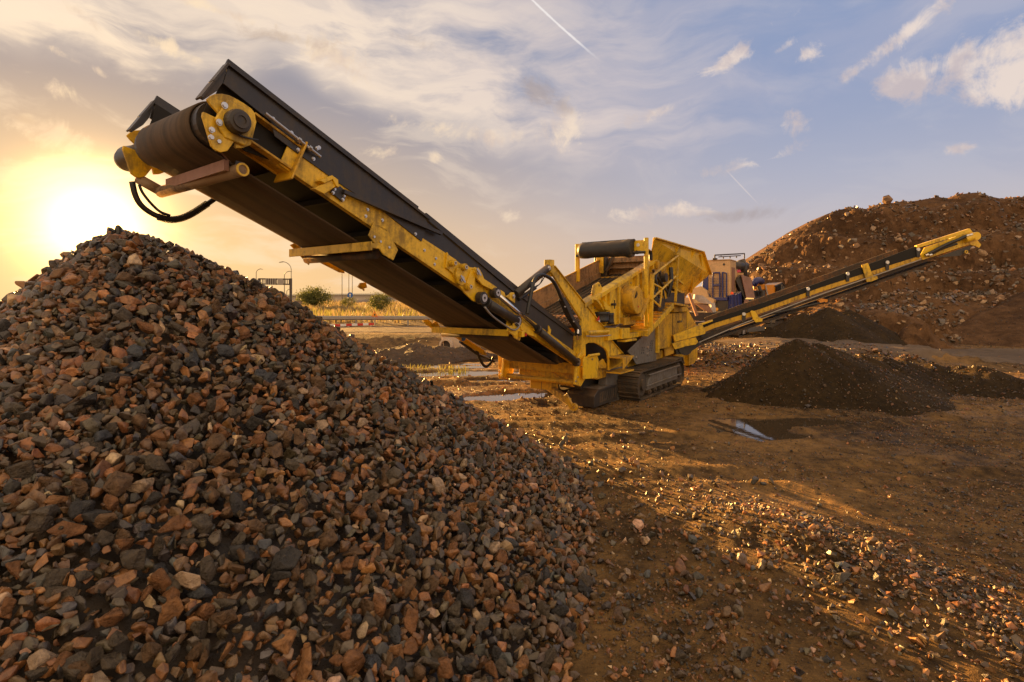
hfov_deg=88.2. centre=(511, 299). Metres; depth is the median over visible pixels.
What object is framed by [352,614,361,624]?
crushed stone
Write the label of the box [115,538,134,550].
crushed stone
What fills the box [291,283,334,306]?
tree
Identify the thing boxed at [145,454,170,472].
crushed stone
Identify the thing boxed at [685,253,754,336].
mobile crusher
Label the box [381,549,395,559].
crushed stone
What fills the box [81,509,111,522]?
crushed stone
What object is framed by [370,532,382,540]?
crushed stone
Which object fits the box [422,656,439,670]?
crushed stone
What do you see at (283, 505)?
crushed stone
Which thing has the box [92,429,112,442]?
crushed stone
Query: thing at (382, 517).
crushed stone
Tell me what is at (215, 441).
crushed stone
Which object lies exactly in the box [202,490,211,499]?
crushed stone
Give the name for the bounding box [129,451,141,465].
crushed stone
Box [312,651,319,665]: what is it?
crushed stone
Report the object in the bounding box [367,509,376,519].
crushed stone
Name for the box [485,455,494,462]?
crushed stone
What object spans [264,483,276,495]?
crushed stone
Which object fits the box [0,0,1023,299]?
sky
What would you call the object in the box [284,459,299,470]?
crushed stone
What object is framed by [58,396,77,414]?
crushed stone
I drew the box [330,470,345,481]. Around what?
crushed stone
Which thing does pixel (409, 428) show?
crushed stone
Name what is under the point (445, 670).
crushed stone
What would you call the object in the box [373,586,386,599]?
crushed stone
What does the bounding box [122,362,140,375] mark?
crushed stone
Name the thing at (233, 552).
crushed stone
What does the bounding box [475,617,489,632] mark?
crushed stone
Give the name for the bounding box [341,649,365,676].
crushed stone
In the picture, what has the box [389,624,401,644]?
crushed stone
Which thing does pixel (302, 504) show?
crushed stone
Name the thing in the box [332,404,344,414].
crushed stone
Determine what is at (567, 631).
crushed stone
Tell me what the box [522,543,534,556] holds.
crushed stone
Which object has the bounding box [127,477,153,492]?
crushed stone
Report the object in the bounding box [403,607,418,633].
crushed stone
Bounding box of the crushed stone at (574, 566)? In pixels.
[566,558,578,570]
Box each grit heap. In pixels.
[700,339,1023,416]
[754,307,906,345]
[949,292,1023,347]
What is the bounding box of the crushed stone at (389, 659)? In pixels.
[379,651,393,681]
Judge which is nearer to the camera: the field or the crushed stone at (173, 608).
the crushed stone at (173, 608)
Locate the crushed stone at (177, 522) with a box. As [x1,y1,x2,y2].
[158,515,188,532]
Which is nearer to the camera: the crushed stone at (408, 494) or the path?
the crushed stone at (408, 494)
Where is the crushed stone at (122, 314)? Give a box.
[112,307,132,321]
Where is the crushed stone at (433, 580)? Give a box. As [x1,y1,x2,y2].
[426,574,438,595]
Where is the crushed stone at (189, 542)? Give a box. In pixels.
[177,537,199,549]
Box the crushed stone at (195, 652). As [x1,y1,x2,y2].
[185,642,201,660]
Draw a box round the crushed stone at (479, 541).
[474,532,485,549]
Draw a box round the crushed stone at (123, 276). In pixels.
[114,271,134,282]
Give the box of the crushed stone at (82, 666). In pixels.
[68,659,92,679]
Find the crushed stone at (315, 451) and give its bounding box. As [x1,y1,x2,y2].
[307,445,320,456]
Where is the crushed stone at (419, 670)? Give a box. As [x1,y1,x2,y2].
[413,663,425,679]
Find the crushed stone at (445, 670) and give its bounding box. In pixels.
[438,657,453,678]
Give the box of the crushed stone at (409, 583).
[401,575,416,598]
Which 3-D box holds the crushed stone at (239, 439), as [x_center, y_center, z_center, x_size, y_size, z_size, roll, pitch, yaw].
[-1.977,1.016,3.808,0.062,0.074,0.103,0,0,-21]
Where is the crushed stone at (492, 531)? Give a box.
[487,527,498,537]
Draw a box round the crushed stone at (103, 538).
[93,530,114,546]
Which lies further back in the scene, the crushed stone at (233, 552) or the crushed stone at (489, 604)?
the crushed stone at (489, 604)
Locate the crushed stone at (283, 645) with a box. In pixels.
[272,629,296,654]
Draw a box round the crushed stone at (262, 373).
[254,369,266,377]
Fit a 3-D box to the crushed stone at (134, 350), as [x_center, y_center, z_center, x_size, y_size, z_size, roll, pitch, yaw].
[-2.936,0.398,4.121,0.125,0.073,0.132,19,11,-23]
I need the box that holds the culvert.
[439,334,463,346]
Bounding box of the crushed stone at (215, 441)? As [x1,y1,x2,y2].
[205,433,226,452]
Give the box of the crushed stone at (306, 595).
[304,592,317,604]
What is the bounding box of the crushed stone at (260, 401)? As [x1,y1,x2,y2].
[247,397,266,405]
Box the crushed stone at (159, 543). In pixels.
[153,536,167,556]
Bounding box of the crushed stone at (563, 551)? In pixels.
[554,548,565,555]
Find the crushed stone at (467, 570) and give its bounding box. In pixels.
[463,566,475,575]
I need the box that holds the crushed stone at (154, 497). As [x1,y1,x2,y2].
[143,491,162,505]
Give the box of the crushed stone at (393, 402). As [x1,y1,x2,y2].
[385,400,396,410]
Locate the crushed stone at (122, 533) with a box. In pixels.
[114,528,130,542]
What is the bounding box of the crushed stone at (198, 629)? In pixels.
[190,621,207,638]
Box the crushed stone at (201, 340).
[194,333,208,349]
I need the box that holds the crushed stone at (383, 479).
[378,470,388,488]
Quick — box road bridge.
[287,294,397,302]
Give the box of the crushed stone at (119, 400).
[112,393,125,408]
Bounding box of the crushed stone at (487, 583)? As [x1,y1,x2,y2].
[482,577,493,590]
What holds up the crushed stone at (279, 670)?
on the crushed stone heap at (522, 483)
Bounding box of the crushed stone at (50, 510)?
[30,504,58,519]
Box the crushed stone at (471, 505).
[464,502,477,513]
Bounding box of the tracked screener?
[114,59,980,410]
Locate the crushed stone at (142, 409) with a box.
[134,404,149,413]
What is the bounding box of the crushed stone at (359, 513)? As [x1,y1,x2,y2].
[349,505,367,522]
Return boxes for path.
[714,337,1023,363]
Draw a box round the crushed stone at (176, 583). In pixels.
[165,573,180,590]
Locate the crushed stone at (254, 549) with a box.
[248,546,257,563]
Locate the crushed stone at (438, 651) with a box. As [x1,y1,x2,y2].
[431,646,446,657]
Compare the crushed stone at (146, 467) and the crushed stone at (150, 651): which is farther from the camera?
the crushed stone at (146, 467)
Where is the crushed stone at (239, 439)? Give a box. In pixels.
[234,437,241,446]
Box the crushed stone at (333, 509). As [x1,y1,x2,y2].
[322,502,340,516]
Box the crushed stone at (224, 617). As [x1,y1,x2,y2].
[211,608,237,627]
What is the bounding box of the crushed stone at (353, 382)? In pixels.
[343,378,359,387]
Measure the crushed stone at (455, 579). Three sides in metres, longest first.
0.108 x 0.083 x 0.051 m
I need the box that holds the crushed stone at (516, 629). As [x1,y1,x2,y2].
[508,622,523,641]
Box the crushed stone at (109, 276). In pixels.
[103,273,116,280]
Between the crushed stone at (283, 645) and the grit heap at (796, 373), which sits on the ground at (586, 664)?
the grit heap at (796, 373)
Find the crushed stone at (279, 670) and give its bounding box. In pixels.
[272,661,288,678]
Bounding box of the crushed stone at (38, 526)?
[25,516,53,541]
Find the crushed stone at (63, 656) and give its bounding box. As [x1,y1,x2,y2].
[52,651,72,670]
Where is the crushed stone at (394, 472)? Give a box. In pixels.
[386,466,401,479]
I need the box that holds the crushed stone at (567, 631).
[561,626,575,638]
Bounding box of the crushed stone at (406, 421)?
[402,417,415,429]
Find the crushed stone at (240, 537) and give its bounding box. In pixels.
[231,531,245,545]
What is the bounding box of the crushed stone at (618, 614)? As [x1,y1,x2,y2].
[613,605,624,621]
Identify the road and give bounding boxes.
[336,326,444,332]
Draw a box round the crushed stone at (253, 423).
[246,415,263,430]
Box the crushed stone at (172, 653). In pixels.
[164,642,179,664]
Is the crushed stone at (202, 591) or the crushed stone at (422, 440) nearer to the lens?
the crushed stone at (202, 591)
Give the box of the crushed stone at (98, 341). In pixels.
[90,331,106,348]
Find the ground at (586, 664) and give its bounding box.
[0,300,1023,681]
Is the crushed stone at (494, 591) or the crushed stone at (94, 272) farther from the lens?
the crushed stone at (94, 272)
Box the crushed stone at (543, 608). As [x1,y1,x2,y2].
[536,601,550,619]
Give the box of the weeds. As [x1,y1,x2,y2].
[406,363,468,372]
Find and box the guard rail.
[321,316,431,325]
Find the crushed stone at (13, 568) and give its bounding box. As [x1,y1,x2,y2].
[5,560,20,577]
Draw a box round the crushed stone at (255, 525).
[247,518,264,533]
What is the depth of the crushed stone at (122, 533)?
2.86 m
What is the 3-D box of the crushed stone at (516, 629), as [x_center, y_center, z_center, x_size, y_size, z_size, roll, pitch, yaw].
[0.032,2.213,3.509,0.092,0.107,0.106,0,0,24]
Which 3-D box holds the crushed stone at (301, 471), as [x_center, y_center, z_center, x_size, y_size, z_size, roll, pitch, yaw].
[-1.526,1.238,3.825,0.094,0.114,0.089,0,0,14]
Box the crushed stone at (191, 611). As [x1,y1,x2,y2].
[184,603,199,615]
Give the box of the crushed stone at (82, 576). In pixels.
[74,570,92,583]
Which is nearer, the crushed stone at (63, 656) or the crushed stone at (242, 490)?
the crushed stone at (63, 656)
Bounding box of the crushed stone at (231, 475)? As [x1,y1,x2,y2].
[221,471,240,479]
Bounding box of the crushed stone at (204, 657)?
[197,646,208,669]
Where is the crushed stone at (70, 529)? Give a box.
[46,521,86,537]
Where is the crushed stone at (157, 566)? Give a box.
[153,562,167,573]
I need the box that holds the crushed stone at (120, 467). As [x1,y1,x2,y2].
[113,462,125,472]
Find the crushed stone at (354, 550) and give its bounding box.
[342,546,364,555]
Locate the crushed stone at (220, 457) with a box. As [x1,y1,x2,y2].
[208,449,230,466]
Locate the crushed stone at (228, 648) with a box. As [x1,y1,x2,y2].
[218,642,234,661]
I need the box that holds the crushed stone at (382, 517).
[376,512,387,522]
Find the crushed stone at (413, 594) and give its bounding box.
[409,587,417,599]
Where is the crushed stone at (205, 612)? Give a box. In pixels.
[194,603,214,621]
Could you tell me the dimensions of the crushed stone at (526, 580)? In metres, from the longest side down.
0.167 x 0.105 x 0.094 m
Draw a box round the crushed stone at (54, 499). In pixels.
[44,495,68,503]
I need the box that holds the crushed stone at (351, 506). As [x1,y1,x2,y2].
[346,501,358,511]
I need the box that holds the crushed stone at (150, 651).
[141,642,161,662]
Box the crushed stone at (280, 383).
[274,379,288,389]
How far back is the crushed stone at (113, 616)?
2.51 m
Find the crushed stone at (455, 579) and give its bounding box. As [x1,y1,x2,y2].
[452,568,459,585]
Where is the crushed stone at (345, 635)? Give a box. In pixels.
[338,628,351,641]
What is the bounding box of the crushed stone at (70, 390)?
[55,383,79,398]
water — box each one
[403,365,493,367]
[409,364,480,364]
[417,371,518,375]
[464,392,552,400]
[468,380,529,381]
[707,418,812,441]
[774,418,853,426]
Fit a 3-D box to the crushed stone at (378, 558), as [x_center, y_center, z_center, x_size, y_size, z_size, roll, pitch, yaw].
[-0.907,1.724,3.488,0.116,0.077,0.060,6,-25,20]
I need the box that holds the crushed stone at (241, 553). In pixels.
[237,548,245,564]
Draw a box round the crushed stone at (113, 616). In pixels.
[98,607,124,626]
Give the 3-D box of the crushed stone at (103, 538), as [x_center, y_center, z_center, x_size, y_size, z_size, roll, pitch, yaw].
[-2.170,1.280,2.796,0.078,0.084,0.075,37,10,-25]
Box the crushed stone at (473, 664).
[462,654,476,668]
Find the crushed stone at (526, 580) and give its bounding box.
[513,575,534,589]
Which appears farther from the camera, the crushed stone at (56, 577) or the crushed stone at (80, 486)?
the crushed stone at (80, 486)
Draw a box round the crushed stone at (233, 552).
[229,544,244,560]
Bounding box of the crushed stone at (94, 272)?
[89,267,99,278]
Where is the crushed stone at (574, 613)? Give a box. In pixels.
[564,608,582,618]
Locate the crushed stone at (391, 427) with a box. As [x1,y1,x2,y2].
[384,423,398,431]
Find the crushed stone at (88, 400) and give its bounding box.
[73,392,96,410]
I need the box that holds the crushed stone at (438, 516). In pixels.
[429,510,447,522]
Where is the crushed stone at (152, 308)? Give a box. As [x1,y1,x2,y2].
[144,304,161,316]
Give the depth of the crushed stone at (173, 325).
4.54 m
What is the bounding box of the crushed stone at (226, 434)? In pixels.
[218,427,231,437]
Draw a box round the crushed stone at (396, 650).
[388,644,403,658]
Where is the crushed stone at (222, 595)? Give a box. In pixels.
[218,593,227,598]
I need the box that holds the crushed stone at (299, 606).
[292,597,306,616]
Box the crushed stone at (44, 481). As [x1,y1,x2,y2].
[38,476,62,487]
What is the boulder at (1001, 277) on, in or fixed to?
on the earth mound at (913, 330)
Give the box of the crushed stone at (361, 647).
[359,643,366,652]
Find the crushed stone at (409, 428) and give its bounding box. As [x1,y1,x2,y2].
[404,423,413,432]
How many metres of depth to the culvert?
25.20 m
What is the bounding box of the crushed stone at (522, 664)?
[515,654,528,678]
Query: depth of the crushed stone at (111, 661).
2.38 m
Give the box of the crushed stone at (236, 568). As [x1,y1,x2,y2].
[228,563,244,574]
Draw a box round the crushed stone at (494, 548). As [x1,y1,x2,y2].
[488,542,499,554]
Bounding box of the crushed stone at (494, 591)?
[484,586,499,598]
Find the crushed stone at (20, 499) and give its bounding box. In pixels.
[3,496,26,511]
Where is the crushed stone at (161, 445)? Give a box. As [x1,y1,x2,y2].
[153,441,166,449]
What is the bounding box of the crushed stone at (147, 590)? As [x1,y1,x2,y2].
[140,585,152,601]
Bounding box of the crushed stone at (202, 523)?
[189,514,213,533]
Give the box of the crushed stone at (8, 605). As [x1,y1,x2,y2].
[1,596,16,615]
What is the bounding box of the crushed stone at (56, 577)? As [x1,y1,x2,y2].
[42,568,69,587]
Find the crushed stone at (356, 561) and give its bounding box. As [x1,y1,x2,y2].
[352,554,358,567]
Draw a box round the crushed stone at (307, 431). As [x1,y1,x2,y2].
[303,428,317,437]
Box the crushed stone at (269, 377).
[263,372,277,382]
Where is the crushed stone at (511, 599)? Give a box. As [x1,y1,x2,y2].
[506,592,515,620]
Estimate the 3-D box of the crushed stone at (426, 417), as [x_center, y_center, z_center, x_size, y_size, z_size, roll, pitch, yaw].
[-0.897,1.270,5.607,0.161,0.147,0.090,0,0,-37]
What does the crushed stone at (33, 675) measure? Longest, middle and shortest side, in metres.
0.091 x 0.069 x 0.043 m
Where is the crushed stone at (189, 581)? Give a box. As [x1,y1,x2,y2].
[172,571,200,590]
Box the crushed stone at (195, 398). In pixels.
[186,392,202,407]
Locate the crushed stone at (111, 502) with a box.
[103,494,118,511]
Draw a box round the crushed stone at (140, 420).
[131,413,148,428]
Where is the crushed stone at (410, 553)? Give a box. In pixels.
[404,545,415,565]
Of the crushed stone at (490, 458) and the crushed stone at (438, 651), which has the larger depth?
the crushed stone at (490, 458)
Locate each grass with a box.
[293,300,433,322]
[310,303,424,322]
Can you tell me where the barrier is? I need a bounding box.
[330,323,373,326]
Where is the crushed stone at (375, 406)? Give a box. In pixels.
[369,402,384,416]
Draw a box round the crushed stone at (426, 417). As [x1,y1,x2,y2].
[421,412,433,421]
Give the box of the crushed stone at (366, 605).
[359,598,373,615]
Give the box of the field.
[325,302,440,325]
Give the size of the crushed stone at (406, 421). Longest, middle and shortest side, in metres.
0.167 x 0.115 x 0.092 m
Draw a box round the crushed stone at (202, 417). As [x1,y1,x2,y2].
[194,412,208,423]
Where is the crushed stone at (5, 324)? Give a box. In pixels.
[0,319,11,331]
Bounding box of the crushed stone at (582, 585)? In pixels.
[578,579,592,593]
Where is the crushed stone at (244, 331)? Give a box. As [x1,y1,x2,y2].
[236,325,249,340]
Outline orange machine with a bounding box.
[745,277,785,331]
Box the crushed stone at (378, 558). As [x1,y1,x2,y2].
[366,555,381,561]
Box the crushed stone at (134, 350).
[126,344,142,357]
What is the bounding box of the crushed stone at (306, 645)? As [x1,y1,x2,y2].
[303,642,310,648]
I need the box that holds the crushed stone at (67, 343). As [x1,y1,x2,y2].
[62,339,80,348]
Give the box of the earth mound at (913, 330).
[686,193,1023,349]
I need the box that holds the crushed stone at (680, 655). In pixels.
[675,648,686,662]
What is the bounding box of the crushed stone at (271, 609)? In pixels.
[261,603,276,619]
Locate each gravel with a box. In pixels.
[404,333,1023,415]
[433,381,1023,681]
[577,461,1023,681]
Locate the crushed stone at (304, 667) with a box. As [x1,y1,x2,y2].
[296,646,311,681]
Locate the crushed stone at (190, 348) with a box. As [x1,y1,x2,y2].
[187,346,198,354]
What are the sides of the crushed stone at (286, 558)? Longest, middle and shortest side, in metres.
0.187 x 0.154 x 0.108 m
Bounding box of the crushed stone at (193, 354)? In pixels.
[188,349,200,362]
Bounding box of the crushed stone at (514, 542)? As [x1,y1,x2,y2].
[504,537,518,547]
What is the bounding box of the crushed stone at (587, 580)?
[577,574,593,586]
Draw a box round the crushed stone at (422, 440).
[418,435,426,447]
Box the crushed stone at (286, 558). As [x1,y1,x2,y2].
[270,546,301,571]
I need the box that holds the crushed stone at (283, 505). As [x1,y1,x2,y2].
[277,502,288,509]
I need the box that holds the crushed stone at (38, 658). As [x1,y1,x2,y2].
[27,648,55,669]
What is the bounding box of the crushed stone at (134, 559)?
[120,548,146,570]
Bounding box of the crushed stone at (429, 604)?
[422,601,433,619]
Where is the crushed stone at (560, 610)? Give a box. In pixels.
[551,604,568,616]
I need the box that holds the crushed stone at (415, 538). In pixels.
[407,530,421,545]
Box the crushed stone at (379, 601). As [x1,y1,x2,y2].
[373,592,385,618]
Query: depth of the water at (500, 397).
13.37 m
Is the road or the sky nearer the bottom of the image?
the road
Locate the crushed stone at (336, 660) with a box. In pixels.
[329,654,343,666]
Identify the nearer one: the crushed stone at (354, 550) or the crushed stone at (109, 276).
the crushed stone at (354, 550)
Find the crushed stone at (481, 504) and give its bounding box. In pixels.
[476,501,486,509]
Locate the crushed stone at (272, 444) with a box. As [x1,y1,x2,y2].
[268,441,278,457]
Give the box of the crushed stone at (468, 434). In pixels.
[464,431,473,438]
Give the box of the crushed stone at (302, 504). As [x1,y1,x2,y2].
[294,498,307,512]
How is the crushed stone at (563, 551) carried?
on the crushed stone heap at (522, 483)
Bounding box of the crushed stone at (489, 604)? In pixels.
[483,599,494,613]
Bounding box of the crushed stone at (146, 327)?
[136,320,153,333]
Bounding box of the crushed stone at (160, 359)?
[145,353,164,364]
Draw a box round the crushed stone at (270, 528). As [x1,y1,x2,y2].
[264,524,277,538]
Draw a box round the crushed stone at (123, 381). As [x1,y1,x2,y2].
[117,376,131,387]
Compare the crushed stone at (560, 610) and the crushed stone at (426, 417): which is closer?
the crushed stone at (560, 610)
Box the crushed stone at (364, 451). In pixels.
[361,447,376,460]
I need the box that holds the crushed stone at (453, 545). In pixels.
[447,541,457,558]
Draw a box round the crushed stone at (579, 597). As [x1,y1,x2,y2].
[574,593,588,605]
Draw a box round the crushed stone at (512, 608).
[498,602,518,614]
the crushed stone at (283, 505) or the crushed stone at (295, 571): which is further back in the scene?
the crushed stone at (283, 505)
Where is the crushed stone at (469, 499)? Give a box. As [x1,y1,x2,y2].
[464,496,474,503]
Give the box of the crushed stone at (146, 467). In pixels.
[143,463,151,470]
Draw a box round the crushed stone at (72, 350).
[60,346,79,354]
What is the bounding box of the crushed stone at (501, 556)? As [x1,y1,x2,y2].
[493,549,507,563]
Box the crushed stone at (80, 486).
[71,478,87,497]
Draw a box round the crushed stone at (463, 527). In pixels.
[457,522,469,537]
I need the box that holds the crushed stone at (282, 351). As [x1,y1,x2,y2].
[276,347,289,359]
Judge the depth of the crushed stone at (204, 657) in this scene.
2.52 m
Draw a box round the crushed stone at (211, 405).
[206,398,216,411]
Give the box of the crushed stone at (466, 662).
[461,657,474,671]
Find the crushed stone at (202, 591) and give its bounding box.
[187,584,212,598]
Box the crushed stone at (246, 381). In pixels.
[241,378,254,388]
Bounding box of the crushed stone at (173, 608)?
[157,596,183,625]
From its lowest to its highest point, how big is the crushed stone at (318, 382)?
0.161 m
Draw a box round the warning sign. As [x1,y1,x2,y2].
[371,311,377,325]
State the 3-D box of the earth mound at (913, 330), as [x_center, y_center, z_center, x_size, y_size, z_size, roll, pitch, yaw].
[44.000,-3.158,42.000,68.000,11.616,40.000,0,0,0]
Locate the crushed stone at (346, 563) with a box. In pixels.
[340,556,354,569]
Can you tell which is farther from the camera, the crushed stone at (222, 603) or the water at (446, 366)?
the water at (446, 366)
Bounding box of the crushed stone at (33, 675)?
[24,666,48,680]
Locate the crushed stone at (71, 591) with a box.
[41,586,77,616]
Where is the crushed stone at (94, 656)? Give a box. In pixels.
[86,645,103,668]
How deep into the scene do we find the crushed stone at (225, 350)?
4.53 m
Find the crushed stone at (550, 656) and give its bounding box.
[536,647,556,672]
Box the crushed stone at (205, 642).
[199,638,210,659]
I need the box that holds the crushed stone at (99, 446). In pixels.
[90,441,103,456]
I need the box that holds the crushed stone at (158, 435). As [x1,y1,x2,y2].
[150,429,165,441]
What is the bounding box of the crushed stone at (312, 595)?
[307,584,318,600]
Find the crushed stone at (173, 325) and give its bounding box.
[167,321,187,332]
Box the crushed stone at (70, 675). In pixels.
[62,651,90,681]
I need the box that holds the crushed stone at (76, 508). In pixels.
[67,500,95,518]
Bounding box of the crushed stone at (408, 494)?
[403,489,413,498]
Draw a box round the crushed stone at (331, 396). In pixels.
[327,390,335,401]
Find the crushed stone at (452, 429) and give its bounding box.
[447,424,456,439]
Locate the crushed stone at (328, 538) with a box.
[318,528,337,549]
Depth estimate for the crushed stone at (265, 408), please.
4.19 m
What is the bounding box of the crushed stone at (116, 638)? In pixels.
[107,630,127,647]
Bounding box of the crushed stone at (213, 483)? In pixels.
[202,479,217,496]
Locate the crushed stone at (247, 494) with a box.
[242,489,253,500]
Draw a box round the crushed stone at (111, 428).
[102,422,116,434]
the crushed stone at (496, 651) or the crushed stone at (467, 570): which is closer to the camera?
the crushed stone at (496, 651)
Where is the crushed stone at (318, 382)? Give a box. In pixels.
[310,376,325,391]
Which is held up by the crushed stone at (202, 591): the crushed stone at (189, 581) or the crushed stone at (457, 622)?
the crushed stone at (189, 581)
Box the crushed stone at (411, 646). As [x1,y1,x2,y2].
[403,636,418,654]
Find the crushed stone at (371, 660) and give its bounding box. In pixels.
[364,653,381,671]
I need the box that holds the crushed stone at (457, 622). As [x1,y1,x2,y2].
[447,618,461,632]
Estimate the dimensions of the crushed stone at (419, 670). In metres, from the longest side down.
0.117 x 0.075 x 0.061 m
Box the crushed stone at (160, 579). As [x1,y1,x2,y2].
[150,568,171,593]
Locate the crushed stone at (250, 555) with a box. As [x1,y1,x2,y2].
[243,545,259,562]
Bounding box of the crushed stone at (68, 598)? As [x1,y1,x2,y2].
[61,596,74,603]
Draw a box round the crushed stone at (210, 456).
[204,453,215,461]
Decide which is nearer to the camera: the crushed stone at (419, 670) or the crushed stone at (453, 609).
the crushed stone at (419, 670)
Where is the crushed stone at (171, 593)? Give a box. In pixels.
[160,586,179,605]
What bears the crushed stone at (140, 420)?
on the crushed stone heap at (522, 483)
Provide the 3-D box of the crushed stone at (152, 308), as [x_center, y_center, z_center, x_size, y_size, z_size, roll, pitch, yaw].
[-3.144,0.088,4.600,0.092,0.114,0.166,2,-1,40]
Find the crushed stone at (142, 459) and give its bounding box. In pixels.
[138,455,146,463]
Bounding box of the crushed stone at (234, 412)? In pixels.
[227,406,241,420]
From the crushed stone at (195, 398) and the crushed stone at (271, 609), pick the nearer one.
the crushed stone at (271, 609)
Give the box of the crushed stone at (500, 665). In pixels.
[494,658,506,676]
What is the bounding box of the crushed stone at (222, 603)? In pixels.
[213,598,236,608]
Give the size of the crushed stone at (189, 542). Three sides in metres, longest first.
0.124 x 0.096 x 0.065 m
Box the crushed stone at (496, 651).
[491,645,502,662]
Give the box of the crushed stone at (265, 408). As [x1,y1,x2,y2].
[261,405,275,412]
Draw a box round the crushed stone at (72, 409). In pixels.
[63,401,82,415]
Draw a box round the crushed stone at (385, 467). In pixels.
[381,464,389,470]
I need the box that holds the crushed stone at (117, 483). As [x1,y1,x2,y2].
[103,471,132,496]
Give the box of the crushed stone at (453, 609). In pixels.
[447,600,460,617]
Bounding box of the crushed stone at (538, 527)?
[532,523,544,535]
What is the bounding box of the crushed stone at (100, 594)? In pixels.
[97,581,108,597]
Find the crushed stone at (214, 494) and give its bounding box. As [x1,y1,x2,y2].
[206,485,220,503]
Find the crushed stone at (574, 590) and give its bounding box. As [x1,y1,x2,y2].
[570,586,578,596]
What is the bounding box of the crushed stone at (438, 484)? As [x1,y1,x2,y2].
[432,477,445,494]
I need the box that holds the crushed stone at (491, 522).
[486,518,495,527]
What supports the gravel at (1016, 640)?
on the ground at (586, 664)
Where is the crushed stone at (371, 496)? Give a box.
[362,489,379,505]
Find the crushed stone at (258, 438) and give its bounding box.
[250,432,265,444]
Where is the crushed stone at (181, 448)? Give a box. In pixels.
[169,441,188,455]
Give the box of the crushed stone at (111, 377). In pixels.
[102,372,129,387]
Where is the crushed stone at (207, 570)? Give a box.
[200,555,215,583]
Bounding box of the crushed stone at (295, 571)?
[290,560,299,580]
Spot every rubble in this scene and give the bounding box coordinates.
[684,340,937,369]
[690,191,1023,342]
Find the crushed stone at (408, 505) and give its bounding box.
[401,498,413,513]
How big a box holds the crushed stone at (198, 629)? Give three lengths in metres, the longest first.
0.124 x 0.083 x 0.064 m
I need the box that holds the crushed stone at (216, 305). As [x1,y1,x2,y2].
[211,299,220,313]
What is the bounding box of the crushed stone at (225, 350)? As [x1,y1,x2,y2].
[217,344,233,357]
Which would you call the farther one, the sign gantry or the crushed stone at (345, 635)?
the sign gantry
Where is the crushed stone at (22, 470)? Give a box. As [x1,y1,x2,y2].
[4,460,36,479]
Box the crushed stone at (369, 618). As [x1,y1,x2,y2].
[361,611,375,628]
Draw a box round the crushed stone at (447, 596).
[441,590,454,606]
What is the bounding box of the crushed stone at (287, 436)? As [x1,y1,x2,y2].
[282,430,292,448]
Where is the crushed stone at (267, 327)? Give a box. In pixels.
[256,324,270,332]
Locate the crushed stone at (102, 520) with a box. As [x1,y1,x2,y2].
[92,513,117,528]
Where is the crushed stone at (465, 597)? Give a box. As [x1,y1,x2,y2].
[455,588,473,609]
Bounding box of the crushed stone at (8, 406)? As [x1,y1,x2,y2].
[2,402,25,412]
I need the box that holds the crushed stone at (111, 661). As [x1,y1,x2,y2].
[100,652,126,669]
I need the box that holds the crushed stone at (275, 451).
[265,443,282,458]
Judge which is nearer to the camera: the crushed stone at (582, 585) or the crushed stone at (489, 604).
the crushed stone at (489, 604)
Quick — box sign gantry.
[258,278,291,299]
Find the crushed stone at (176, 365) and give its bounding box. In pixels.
[170,359,182,372]
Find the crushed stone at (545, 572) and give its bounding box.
[541,567,549,580]
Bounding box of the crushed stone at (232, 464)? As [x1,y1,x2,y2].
[223,459,237,470]
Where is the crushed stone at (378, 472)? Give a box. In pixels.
[376,467,381,478]
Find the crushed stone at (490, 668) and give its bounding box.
[485,660,497,678]
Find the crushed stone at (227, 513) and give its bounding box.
[218,507,232,519]
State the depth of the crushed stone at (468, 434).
5.87 m
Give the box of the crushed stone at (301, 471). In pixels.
[293,463,307,476]
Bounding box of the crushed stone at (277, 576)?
[267,571,291,582]
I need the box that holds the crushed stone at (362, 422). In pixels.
[357,418,368,427]
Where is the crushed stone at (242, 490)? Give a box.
[237,487,249,492]
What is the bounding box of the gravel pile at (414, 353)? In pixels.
[373,343,497,364]
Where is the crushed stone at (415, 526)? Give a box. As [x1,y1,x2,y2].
[409,522,420,532]
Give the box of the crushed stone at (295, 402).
[291,398,298,409]
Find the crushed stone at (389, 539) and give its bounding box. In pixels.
[384,532,394,550]
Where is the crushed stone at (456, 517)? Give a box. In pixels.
[450,510,460,531]
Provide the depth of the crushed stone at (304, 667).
2.65 m
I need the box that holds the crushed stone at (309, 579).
[302,569,316,589]
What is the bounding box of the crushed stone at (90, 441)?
[78,437,101,444]
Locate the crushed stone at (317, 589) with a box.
[310,585,320,594]
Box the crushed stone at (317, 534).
[306,524,322,540]
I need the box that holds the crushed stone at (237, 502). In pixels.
[229,491,247,517]
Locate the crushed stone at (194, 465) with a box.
[181,458,199,472]
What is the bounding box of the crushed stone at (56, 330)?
[51,325,66,339]
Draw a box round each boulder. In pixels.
[848,238,856,243]
[853,243,859,248]
[882,195,892,204]
[978,250,987,255]
[979,230,988,235]
[994,275,1003,281]
[996,294,1004,299]
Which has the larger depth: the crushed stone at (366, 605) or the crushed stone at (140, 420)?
the crushed stone at (140, 420)
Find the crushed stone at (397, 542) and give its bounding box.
[393,535,401,553]
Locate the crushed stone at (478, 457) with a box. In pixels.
[473,452,483,464]
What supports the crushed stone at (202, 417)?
on the crushed stone heap at (522, 483)
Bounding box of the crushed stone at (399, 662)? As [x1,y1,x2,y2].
[388,656,405,674]
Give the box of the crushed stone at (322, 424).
[314,419,328,429]
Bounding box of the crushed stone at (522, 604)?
[515,600,526,609]
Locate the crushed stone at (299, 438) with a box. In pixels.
[294,428,304,446]
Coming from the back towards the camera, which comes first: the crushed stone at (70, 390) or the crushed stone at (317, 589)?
the crushed stone at (70, 390)

